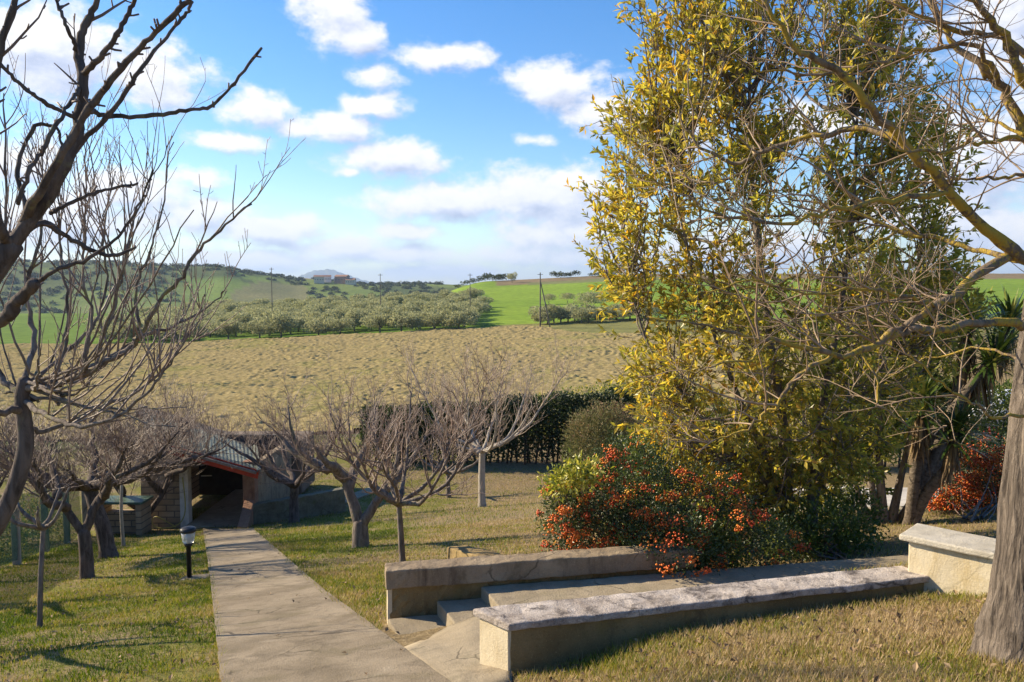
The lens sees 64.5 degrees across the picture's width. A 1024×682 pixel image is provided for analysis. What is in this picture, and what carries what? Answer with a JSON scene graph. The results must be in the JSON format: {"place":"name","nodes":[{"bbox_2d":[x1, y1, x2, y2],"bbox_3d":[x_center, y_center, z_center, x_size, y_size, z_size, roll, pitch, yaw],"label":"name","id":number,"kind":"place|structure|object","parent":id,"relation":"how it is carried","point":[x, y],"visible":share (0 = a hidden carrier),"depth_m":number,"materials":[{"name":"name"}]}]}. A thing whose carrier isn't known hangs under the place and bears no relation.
{"place":"outdoors","nodes":[
{"label":"outdoors","id":0,"kind":"place"},
{"bbox_2d":[314,275,323,282],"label":"hill house","id":1,"kind":"structure","parent":0,"point":[318,278],"depth_m":978.07,"materials":[{"name":"ceramic"}]},
{"bbox_2d":[203,528,450,681],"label":"path","id":2,"kind":"structure","parent":0,"point":[255,647],"depth_m":7.53,"materials":[{"name":"concrete"}]},
{"bbox_2d":[299,269,375,283],"bbox_3d":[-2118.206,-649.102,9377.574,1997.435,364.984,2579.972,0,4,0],"label":"mountain","id":3,"kind":"structure","parent":0,"point":[311,274],"depth_m":9107.33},
{"bbox_2d":[345,487,372,503],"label":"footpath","id":4,"kind":"structure","parent":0,"point":[362,494],"depth_m":30.09,"materials":[{"name":"concrete"}]},
{"bbox_2d":[0,325,910,439],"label":"ploughed field","id":5,"kind":"structure","parent":0,"point":[233,372],"depth_m":115.87,"materials":[{"name":"soil"}]},
{"bbox_2d":[0,408,1023,681],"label":"lawn","id":6,"kind":"structure","parent":0,"point":[516,472],"depth_m":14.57,"materials":[{"name":"plant"}]},
{"bbox_2d":[0,438,41,487],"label":"fruit tree","id":7,"kind":"object","parent":6,"relation":"on","point":[3,480],"visible":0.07,"depth_m":21.69,"materials":[{"name":"brown plant"}]},
{"bbox_2d":[9,483,69,628],"bbox_3d":[-5.412,2.485,9.130,0.816,1.743,0.662,-2,4,-29],"label":"sapling","id":8,"kind":"object","parent":6,"relation":"on","point":[44,526],"visible":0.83,"depth_m":9.13,"materials":[{"name":"brown plant"}]},
{"bbox_2d":[0,489,87,565],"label":"boundary fence","id":9,"kind":"object","parent":6,"relation":"on","point":[18,544],"visible":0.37,"depth_m":19.24,"materials":[{"name":"metal"}]},
{"bbox_2d":[0,381,202,579],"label":"fruit tree","id":10,"kind":"object","parent":6,"relation":"on","point":[85,546],"visible":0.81,"depth_m":13.76,"materials":[{"name":"brown plant"}]},
{"bbox_2d":[59,416,154,545],"bbox_3d":[-10.148,3.701,21.044,2.514,3.512,2.072,0,4,0],"label":"sapling","id":11,"kind":"object","parent":6,"relation":"on","point":[121,520],"visible":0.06,"depth_m":20.93,"materials":[{"name":"brown plant"}]},
{"bbox_2d":[103,496,153,534],"bbox_3d":[-11.753,5.302,24.538,1.500,1.065,0.800,0,4,0],"label":"garden counter","id":12,"kind":"object","parent":6,"relation":"on","point":[137,520],"visible":0.59,"depth_m":24.50,"materials":[{"name":"brick"}]},
{"bbox_2d":[0,372,261,558],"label":"fruit tree","id":13,"kind":"object","parent":6,"relation":"on","point":[105,537],"visible":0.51,"depth_m":17.75,"materials":[{"name":"brown plant"}]},
{"bbox_2d":[0,0,262,327],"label":"fruit tree","id":14,"kind":"object","parent":6,"relation":"on","point":[38,203],"visible":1,"depth_m":3.24,"materials":[{"name":"brown plant"}]},
{"bbox_2d":[52,393,230,513],"bbox_3d":[-11.080,3.821,24.423,4.918,4.584,3.358,-2,4,-23],"label":"fruit tree","id":15,"kind":"object","parent":6,"relation":"on","point":[160,491],"visible":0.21,"depth_m":24.66,"materials":[{"name":"brown plant"}]},
{"bbox_2d":[0,25,304,535],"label":"fruit tree","id":16,"kind":"object","parent":6,"relation":"on","point":[23,408],"visible":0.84,"depth_m":5.12,"materials":[{"name":"brown plant"}]},
{"bbox_2d":[180,526,195,579],"bbox_3d":[-5.000,3.276,12.537,0.264,0.828,0.264,0,4,0],"label":"garden lamp","id":17,"kind":"object","parent":6,"relation":"on","point":[187,534],"visible":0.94,"depth_m":12.49,"materials":[{"name":"black plastic"}]},
{"bbox_2d":[135,404,314,528],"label":"garden shed","id":18,"kind":"structure","parent":6,"relation":"on","point":[238,483],"depth_m":26.01,"materials":[{"name":"brick"}]},
{"bbox_2d":[151,477,185,528],"bbox_3d":[-10.628,5.020,25.025,1.049,1.600,0.176,0,4,-6],"label":"garden hose","id":19,"kind":"object","parent":18,"relation":"hanging from","point":[167,521],"visible":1,"depth_m":25.09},
{"bbox_2d":[198,396,363,522],"bbox_3d":[-7.039,3.681,25.137,4.956,4.278,5.115,0,4,0],"label":"fruit tree","id":20,"kind":"object","parent":6,"relation":"on","point":[292,482],"visible":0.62,"depth_m":24.82,"materials":[{"name":"brown plant"}]},
{"bbox_2d":[253,487,345,524],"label":"stone wall","id":21,"kind":"structure","parent":6,"relation":"on","point":[325,502],"depth_m":26.18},
{"bbox_2d":[240,364,454,548],"bbox_3d":[-2.992,2.294,15.778,4.068,3.763,3.080,-2,4,-28],"label":"fruit tree","id":22,"kind":"object","parent":6,"relation":"on","point":[360,519],"visible":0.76,"depth_m":15.43,"materials":[{"name":"brown plant"}]},
{"bbox_2d":[302,339,517,561],"bbox_3d":[-1.528,1.738,12.262,3.269,3.610,3.089,0,4,0],"label":"fruit tree","id":23,"kind":"object","parent":6,"relation":"on","point":[397,499],"visible":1,"depth_m":12.19,"materials":[{"name":"brown plant"}]},
{"bbox_2d":[401,415,508,497],"bbox_3d":[-2.123,4.152,29.230,4.139,3.318,3.356,0,4,0],"label":"fruit tree","id":24,"kind":"object","parent":6,"relation":"on","point":[448,472],"visible":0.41,"depth_m":29.20,"materials":[{"name":"brown plant"}]},
{"bbox_2d":[405,617,511,681],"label":"concrete ramp","id":25,"kind":"structure","parent":6,"relation":"on","point":[451,653],"depth_m":6.07,"materials":[{"name":"concrete"}]},
{"bbox_2d":[447,545,501,558],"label":"kerb wall","id":26,"kind":"structure","parent":6,"relation":"on","point":[460,551],"depth_m":11.61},
{"bbox_2d":[383,329,591,506],"bbox_3d":[-1.127,2.469,25.817,5.587,5.850,5.445,-4,5,-44],"label":"bare tree","id":27,"kind":"object","parent":6,"relation":"on","point":[481,480],"visible":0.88,"depth_m":25.35,"materials":[{"name":"brown plant"}]},
{"bbox_2d":[356,386,638,464],"bbox_3d":[-0.586,3.686,35.504,12.294,3.562,3.519,0,4,0],"label":"hedge","id":28,"kind":"object","parent":6,"relation":"on","point":[538,434],"visible":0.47,"depth_m":35.11,"materials":[{"name":"green plant"}]},
{"bbox_2d":[0,528,1001,681],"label":"fallen leaves","id":29,"kind":"object","parent":6,"relation":"on","point":[914,666],"visible":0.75,"depth_m":5.55,"materials":[{"name":"plant"}]},
{"bbox_2d":[384,542,694,623],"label":"retaining wall","id":30,"kind":"structure","parent":6,"relation":"on","point":[419,588],"depth_m":7.80,"materials":[{"name":"stone"}]},
{"bbox_2d":[537,448,614,548],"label":"variegated shrub","id":31,"kind":"object","parent":6,"relation":"on","point":[570,475],"visible":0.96,"depth_m":8.38,"materials":[{"name":"green plant"}]},
{"bbox_2d":[558,394,648,518],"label":"clipped bush","id":32,"kind":"object","parent":6,"relation":"on","point":[579,423],"visible":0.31,"depth_m":16.99,"materials":[{"name":"green plant"}]},
{"bbox_2d":[519,377,712,440],"bbox_3d":[5.353,3.364,42.411,10.514,3.721,5.194,0,4,0],"label":"bank bush","id":33,"kind":"object","parent":6,"relation":"on","point":[609,386],"visible":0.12,"depth_m":42.21,"materials":[{"name":"green plant"}]},
{"bbox_2d":[388,555,908,634],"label":"garden steps","id":34,"kind":"structure","parent":6,"relation":"on","point":[450,612],"depth_m":7.76,"materials":[{"name":"concrete"}]},
{"bbox_2d":[533,428,813,577],"bbox_3d":[1.791,1.839,8.729,3.196,1.687,1.941,0,4,0],"label":"berry bush","id":35,"kind":"object","parent":6,"relation":"on","point":[634,516],"visible":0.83,"depth_m":8.65,"materials":[{"name":"green plant"}]},
{"bbox_2d":[611,402,760,526],"bbox_3d":[2.997,2.060,13.608,2.712,2.350,2.003,0,4,0],"label":"evergreen shrub","id":36,"kind":"object","parent":6,"relation":"on","point":[662,464],"visible":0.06,"depth_m":13.55,"materials":[{"name":"green plant"}]},
{"bbox_2d":[473,566,929,674],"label":"bench wall","id":37,"kind":"structure","parent":6,"relation":"on","point":[523,636],"depth_m":5.79,"materials":[{"name":"stone"}]},
{"bbox_2d":[649,500,753,569],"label":"variegated shrub","id":38,"kind":"object","parent":6,"relation":"on","point":[737,564],"visible":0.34,"depth_m":8.37,"materials":[{"name":"green plant"}]},
{"bbox_2d":[683,479,829,558],"bbox_3d":[3.398,2.285,10.675,1.623,1.154,2.480,4,5,44],"label":"evergreen shrub","id":39,"kind":"object","parent":6,"relation":"on","point":[761,527],"visible":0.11,"depth_m":10.18,"materials":[{"name":"green plant"}]},
{"bbox_2d":[565,0,999,556],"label":"evergreen tree","id":40,"kind":"object","parent":6,"relation":"on","point":[809,474],"visible":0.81,"depth_m":9.74,"materials":[{"name":"green plant"}]},
{"bbox_2d":[705,462,886,521],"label":"variegated shrub","id":41,"kind":"object","parent":6,"relation":"on","point":[828,486],"visible":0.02,"depth_m":14.04,"materials":[{"name":"green plant"}]},
{"bbox_2d":[605,0,1023,666],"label":"bare tree","id":42,"kind":"object","parent":6,"relation":"on","point":[999,628],"visible":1,"depth_m":4.10,"materials":[{"name":"grey plant"}]},
{"bbox_2d":[754,482,896,562],"bbox_3d":[3.923,2.228,9.894,2.344,0.933,1.134,-3,5,-38],"label":"variegated shrub","id":43,"kind":"object","parent":6,"relation":"on","point":[838,536],"visible":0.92,"depth_m":9.66,"materials":[{"name":"green plant"}]},
{"bbox_2d":[697,371,1012,474],"bbox_3d":[12.281,2.648,24.171,14.452,4.077,3.345,0,4,4],"label":"screen hedge","id":44,"kind":"object","parent":6,"relation":"on","point":[1000,412],"visible":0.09,"depth_m":23.94,"materials":[{"name":"green plant"}]},
{"bbox_2d":[764,232,996,523],"bbox_3d":[6.097,0.593,13.185,4.105,4.746,2.288,-1,4,-19],"label":"evergreen shrub","id":45,"kind":"object","parent":6,"relation":"on","point":[883,491],"visible":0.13,"depth_m":12.59,"materials":[{"name":"green plant"}]},
{"bbox_2d":[899,523,995,596],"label":"parapet wall","id":46,"kind":"structure","parent":6,"relation":"on","point":[946,559],"depth_m":6.26,"materials":[{"name":"stone"}]},
{"bbox_2d":[885,284,1023,524],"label":"yucca tree","id":47,"kind":"object","parent":6,"relation":"on","point":[934,460],"visible":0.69,"depth_m":11.86,"materials":[{"name":"green plant"}]},
{"bbox_2d":[924,427,1006,522],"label":"berry bush","id":48,"kind":"object","parent":6,"relation":"on","point":[981,490],"visible":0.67,"depth_m":13.02,"materials":[{"name":"red plant"}]},
{"bbox_2d":[972,389,1011,432],"bbox_3d":[18.961,2.670,31.254,4.080,1.460,1.730,-1,4,-9],"label":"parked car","id":49,"kind":"object","parent":6,"relation":"on","point":[997,410],"visible":0.04,"depth_m":30.31,"materials":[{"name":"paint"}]},
{"bbox_2d":[0,261,1023,455],"bbox_3d":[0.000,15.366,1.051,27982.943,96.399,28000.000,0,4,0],"label":"terrain","id":50,"kind":"structure","parent":0,"point":[513,302],"depth_m":377.77,"materials":[{"name":"plant"}]},
{"bbox_2d":[86,324,125,340],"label":"olive tree","id":51,"kind":"object","parent":50,"relation":"on","point":[107,333],"visible":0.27,"depth_m":174.14,"materials":[{"name":"green plant"}]},
{"bbox_2d":[107,319,149,338],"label":"olive tree","id":52,"kind":"object","parent":50,"relation":"on","point":[123,329],"visible":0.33,"depth_m":170.75,"materials":[{"name":"green plant"}]},
{"bbox_2d":[141,320,162,340],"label":"olive tree","id":53,"kind":"object","parent":50,"relation":"on","point":[155,323],"visible":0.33,"depth_m":180.66,"materials":[{"name":"green plant"}]},
{"bbox_2d":[152,322,182,341],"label":"olive tree","id":54,"kind":"object","parent":50,"relation":"on","point":[162,334],"visible":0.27,"depth_m":173.55,"materials":[{"name":"green plant"}]},
{"bbox_2d":[173,319,214,340],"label":"olive tree","id":55,"kind":"object","parent":50,"relation":"on","point":[194,332],"visible":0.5,"depth_m":171.66,"materials":[{"name":"green plant"}]},
{"bbox_2d":[0,258,444,312],"bbox_3d":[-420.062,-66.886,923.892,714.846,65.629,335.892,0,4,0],"label":"woodland","id":56,"kind":"object","parent":50,"relation":"on","point":[388,286],"visible":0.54,"depth_m":936.65,"materials":[{"name":"plant"}]},
{"bbox_2d":[207,319,242,338],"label":"olive tree","id":57,"kind":"object","parent":50,"relation":"on","point":[232,327],"visible":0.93,"depth_m":172.23,"materials":[{"name":"green plant"}]},
{"bbox_2d":[221,303,243,311],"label":"olive tree","id":58,"kind":"object","parent":50,"relation":"on","point":[227,306],"visible":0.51,"depth_m":267.63,"materials":[{"name":"green plant"}]},
{"bbox_2d":[230,311,261,333],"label":"olive tree","id":59,"kind":"object","parent":50,"relation":"on","point":[247,316],"visible":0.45,"depth_m":187.78,"materials":[{"name":"green plant"}]},
{"bbox_2d":[242,306,266,313],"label":"olive tree","id":60,"kind":"object","parent":50,"relation":"on","point":[255,310],"visible":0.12,"depth_m":217.92,"materials":[{"name":"green plant"}]},
{"bbox_2d":[239,322,275,337],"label":"olive tree","id":61,"kind":"object","parent":50,"relation":"on","point":[259,330],"visible":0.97,"depth_m":171.34,"materials":[{"name":"green plant"}]},
{"bbox_2d":[249,315,276,334],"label":"olive tree","id":62,"kind":"object","parent":50,"relation":"on","point":[255,319],"visible":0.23,"depth_m":179.84,"materials":[{"name":"green plant"}]},
{"bbox_2d":[258,311,299,336],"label":"olive tree","id":63,"kind":"object","parent":50,"relation":"on","point":[281,323],"visible":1,"depth_m":172.50,"materials":[{"name":"green plant"}]},
{"bbox_2d":[271,317,306,333],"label":"olive tree","id":64,"kind":"object","parent":50,"relation":"on","point":[301,321],"visible":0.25,"depth_m":181.64,"materials":[{"name":"green plant"}]},
{"bbox_2d":[294,299,308,309],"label":"olive tree","id":65,"kind":"object","parent":50,"relation":"on","point":[300,303],"visible":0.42,"depth_m":265.71,"materials":[{"name":"green plant"}]},
{"bbox_2d":[293,306,321,315],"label":"olive tree","id":66,"kind":"object","parent":50,"relation":"on","point":[301,312],"visible":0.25,"depth_m":210.92,"materials":[{"name":"green plant"}]},
{"bbox_2d":[296,307,321,316],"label":"olive tree","id":67,"kind":"object","parent":50,"relation":"on","point":[309,310],"visible":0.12,"depth_m":194.91,"materials":[{"name":"green plant"}]},
{"bbox_2d":[300,320,328,334],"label":"olive tree","id":68,"kind":"object","parent":50,"relation":"on","point":[316,327],"visible":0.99,"depth_m":171.25,"materials":[{"name":"green plant"}]},
{"bbox_2d":[306,302,332,311],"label":"olive tree","id":69,"kind":"object","parent":50,"relation":"on","point":[322,308],"visible":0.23,"depth_m":225.32,"materials":[{"name":"green plant"}]},
{"bbox_2d":[304,311,341,331],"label":"olive tree","id":70,"kind":"object","parent":50,"relation":"on","point":[325,315],"visible":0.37,"depth_m":179.86,"materials":[{"name":"green plant"}]},
{"bbox_2d":[322,307,351,318],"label":"olive tree","id":71,"kind":"object","parent":50,"relation":"on","point":[338,311],"visible":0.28,"depth_m":202.48,"materials":[{"name":"green plant"}]},
{"bbox_2d":[321,317,355,333],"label":"olive tree","id":72,"kind":"object","parent":50,"relation":"on","point":[335,325],"visible":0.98,"depth_m":172.23,"materials":[{"name":"green plant"}]},
{"bbox_2d":[334,275,349,283],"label":"hill house","id":73,"kind":"structure","parent":50,"relation":"on","point":[339,279],"depth_m":983.29,"materials":[{"name":"brick"}]},
{"bbox_2d":[345,278,355,284],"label":"hill house","id":74,"kind":"structure","parent":50,"relation":"on","point":[350,281],"depth_m":978.16,"materials":[{"name":"ceramic"}]},
{"bbox_2d":[342,309,362,330],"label":"olive tree","id":75,"kind":"object","parent":50,"relation":"on","point":[355,315],"visible":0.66,"depth_m":180.97,"materials":[{"name":"green plant"}]},
{"bbox_2d":[346,301,369,308],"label":"olive tree","id":76,"kind":"object","parent":50,"relation":"on","point":[356,305],"visible":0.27,"depth_m":235.96,"materials":[{"name":"green plant"}]},
{"bbox_2d":[359,299,384,307],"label":"olive tree","id":77,"kind":"object","parent":50,"relation":"on","point":[372,303],"visible":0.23,"depth_m":241.62,"materials":[{"name":"green plant"}]},
{"bbox_2d":[359,313,392,332],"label":"olive tree","id":78,"kind":"object","parent":50,"relation":"on","point":[378,321],"visible":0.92,"depth_m":171.95,"materials":[{"name":"green plant"}]},
{"bbox_2d":[361,310,394,328],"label":"olive tree","id":79,"kind":"object","parent":50,"relation":"on","point":[372,312],"visible":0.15,"depth_m":181.34,"materials":[{"name":"green plant"}]},
{"bbox_2d":[370,304,401,327],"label":"olive tree","id":80,"kind":"object","parent":50,"relation":"on","point":[387,310],"visible":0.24,"depth_m":188.48,"materials":[{"name":"green plant"}]},
{"bbox_2d":[378,295,403,303],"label":"olive tree","id":81,"kind":"object","parent":50,"relation":"on","point":[398,298],"visible":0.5,"depth_m":270.19,"materials":[{"name":"green plant"}]},
{"bbox_2d":[386,309,424,330],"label":"olive tree","id":82,"kind":"object","parent":50,"relation":"on","point":[405,319],"visible":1,"depth_m":170.75,"materials":[{"name":"green plant"}]},
{"bbox_2d":[394,303,418,313],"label":"olive tree","id":83,"kind":"object","parent":50,"relation":"on","point":[408,308],"visible":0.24,"depth_m":195.65,"materials":[{"name":"green plant"}]},
{"bbox_2d":[396,310,426,326],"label":"olive tree","id":84,"kind":"object","parent":50,"relation":"on","point":[419,315],"visible":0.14,"depth_m":178.24,"materials":[{"name":"green plant"}]},
{"bbox_2d":[403,300,425,310],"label":"olive tree","id":85,"kind":"object","parent":50,"relation":"on","point":[417,304],"visible":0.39,"depth_m":231.28,"materials":[{"name":"green plant"}]},
{"bbox_2d":[414,295,437,300],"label":"olive tree","id":86,"kind":"object","parent":50,"relation":"on","point":[425,298],"visible":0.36,"depth_m":267.54,"materials":[{"name":"green plant"}]},
{"bbox_2d":[420,302,443,310],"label":"olive tree","id":87,"kind":"object","parent":50,"relation":"on","point":[428,305],"visible":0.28,"depth_m":209.06,"materials":[{"name":"green plant"}]},
{"bbox_2d":[420,308,446,327],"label":"olive tree","id":88,"kind":"object","parent":50,"relation":"on","point":[430,311],"visible":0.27,"depth_m":179.67,"materials":[{"name":"green plant"}]},
{"bbox_2d":[422,311,452,328],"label":"olive tree","id":89,"kind":"object","parent":50,"relation":"on","point":[429,320],"visible":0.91,"depth_m":171.91,"materials":[{"name":"green plant"}]},
{"bbox_2d":[440,310,477,328],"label":"olive tree","id":90,"kind":"object","parent":50,"relation":"on","point":[457,320],"visible":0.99,"depth_m":170.82,"materials":[{"name":"green plant"}]},
{"bbox_2d":[441,304,480,326],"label":"olive tree","id":91,"kind":"object","parent":50,"relation":"on","point":[469,312],"visible":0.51,"depth_m":179.04,"materials":[{"name":"green plant"}]},
{"bbox_2d":[453,295,471,301],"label":"olive tree","id":92,"kind":"object","parent":50,"relation":"on","point":[460,298],"visible":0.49,"depth_m":247.55,"materials":[{"name":"green plant"}]},
{"bbox_2d":[446,304,482,314],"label":"olive tree","id":93,"kind":"object","parent":50,"relation":"on","point":[475,308],"visible":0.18,"depth_m":186.71,"materials":[{"name":"green plant"}]},
{"bbox_2d":[464,287,484,297],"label":"olive tree","id":94,"kind":"object","parent":50,"relation":"on","point":[473,292],"visible":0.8,"depth_m":303.64,"materials":[{"name":"green plant"}]},
{"bbox_2d":[465,301,489,311],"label":"olive tree","id":95,"kind":"object","parent":50,"relation":"on","point":[482,306],"visible":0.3,"depth_m":218.13,"materials":[{"name":"green plant"}]},
{"bbox_2d":[531,308,556,322],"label":"olive tree","id":96,"kind":"object","parent":50,"relation":"on","point":[544,318],"visible":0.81,"depth_m":175.05,"materials":[{"name":"green plant"}]},
{"bbox_2d":[538,273,550,326],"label":"utility pole","id":97,"kind":"object","parent":50,"relation":"on","point":[540,274],"visible":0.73,"depth_m":164.82,"materials":[{"name":"grey wood"}]},
{"bbox_2d":[527,305,561,323],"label":"olive tree","id":98,"kind":"object","parent":50,"relation":"on","point":[534,309],"visible":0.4,"depth_m":177.34,"materials":[{"name":"green plant"}]},
{"bbox_2d":[543,304,574,322],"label":"olive tree","id":99,"kind":"object","parent":50,"relation":"on","point":[563,311],"visible":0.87,"depth_m":176.61,"materials":[{"name":"green plant"}]},
{"bbox_2d":[558,293,574,303],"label":"tree","id":100,"kind":"object","parent":50,"relation":"on","point":[569,295],"visible":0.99,"depth_m":261.56,"materials":[{"name":"green plant"}]},
{"bbox_2d":[570,307,597,322],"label":"olive tree","id":101,"kind":"object","parent":50,"relation":"on","point":[580,313],"visible":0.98,"depth_m":173.36,"materials":[{"name":"green plant"}]},
{"bbox_2d":[573,291,603,304],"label":"tree","id":102,"kind":"object","parent":50,"relation":"on","point":[590,295],"visible":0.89,"depth_m":214.41,"materials":[{"name":"green plant"}]},
{"bbox_2d":[594,306,610,321],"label":"olive tree","id":103,"kind":"object","parent":50,"relation":"on","point":[606,312],"visible":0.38,"depth_m":174.61,"materials":[{"name":"green plant"}]},
{"bbox_2d":[615,301,646,319],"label":"olive tree","id":104,"kind":"object","parent":50,"relation":"on","point":[620,314],"visible":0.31,"depth_m":175.51,"materials":[{"name":"green plant"}]},
{"bbox_2d":[633,302,662,317],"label":"olive tree","id":105,"kind":"object","parent":50,"relation":"on","point":[652,313],"visible":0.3,"depth_m":173.47,"materials":[{"name":"green plant"}]},
{"bbox_2d":[0,0,1023,284],"label":"sky","id":106,"kind":"structure","parent":0,"point":[443,141],"materials":[{"name":"blue"}]},
{"bbox_2d":[799,488,936,509],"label":"yard","id":107,"kind":"structure","parent":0,"point":[903,497],"depth_m":15.84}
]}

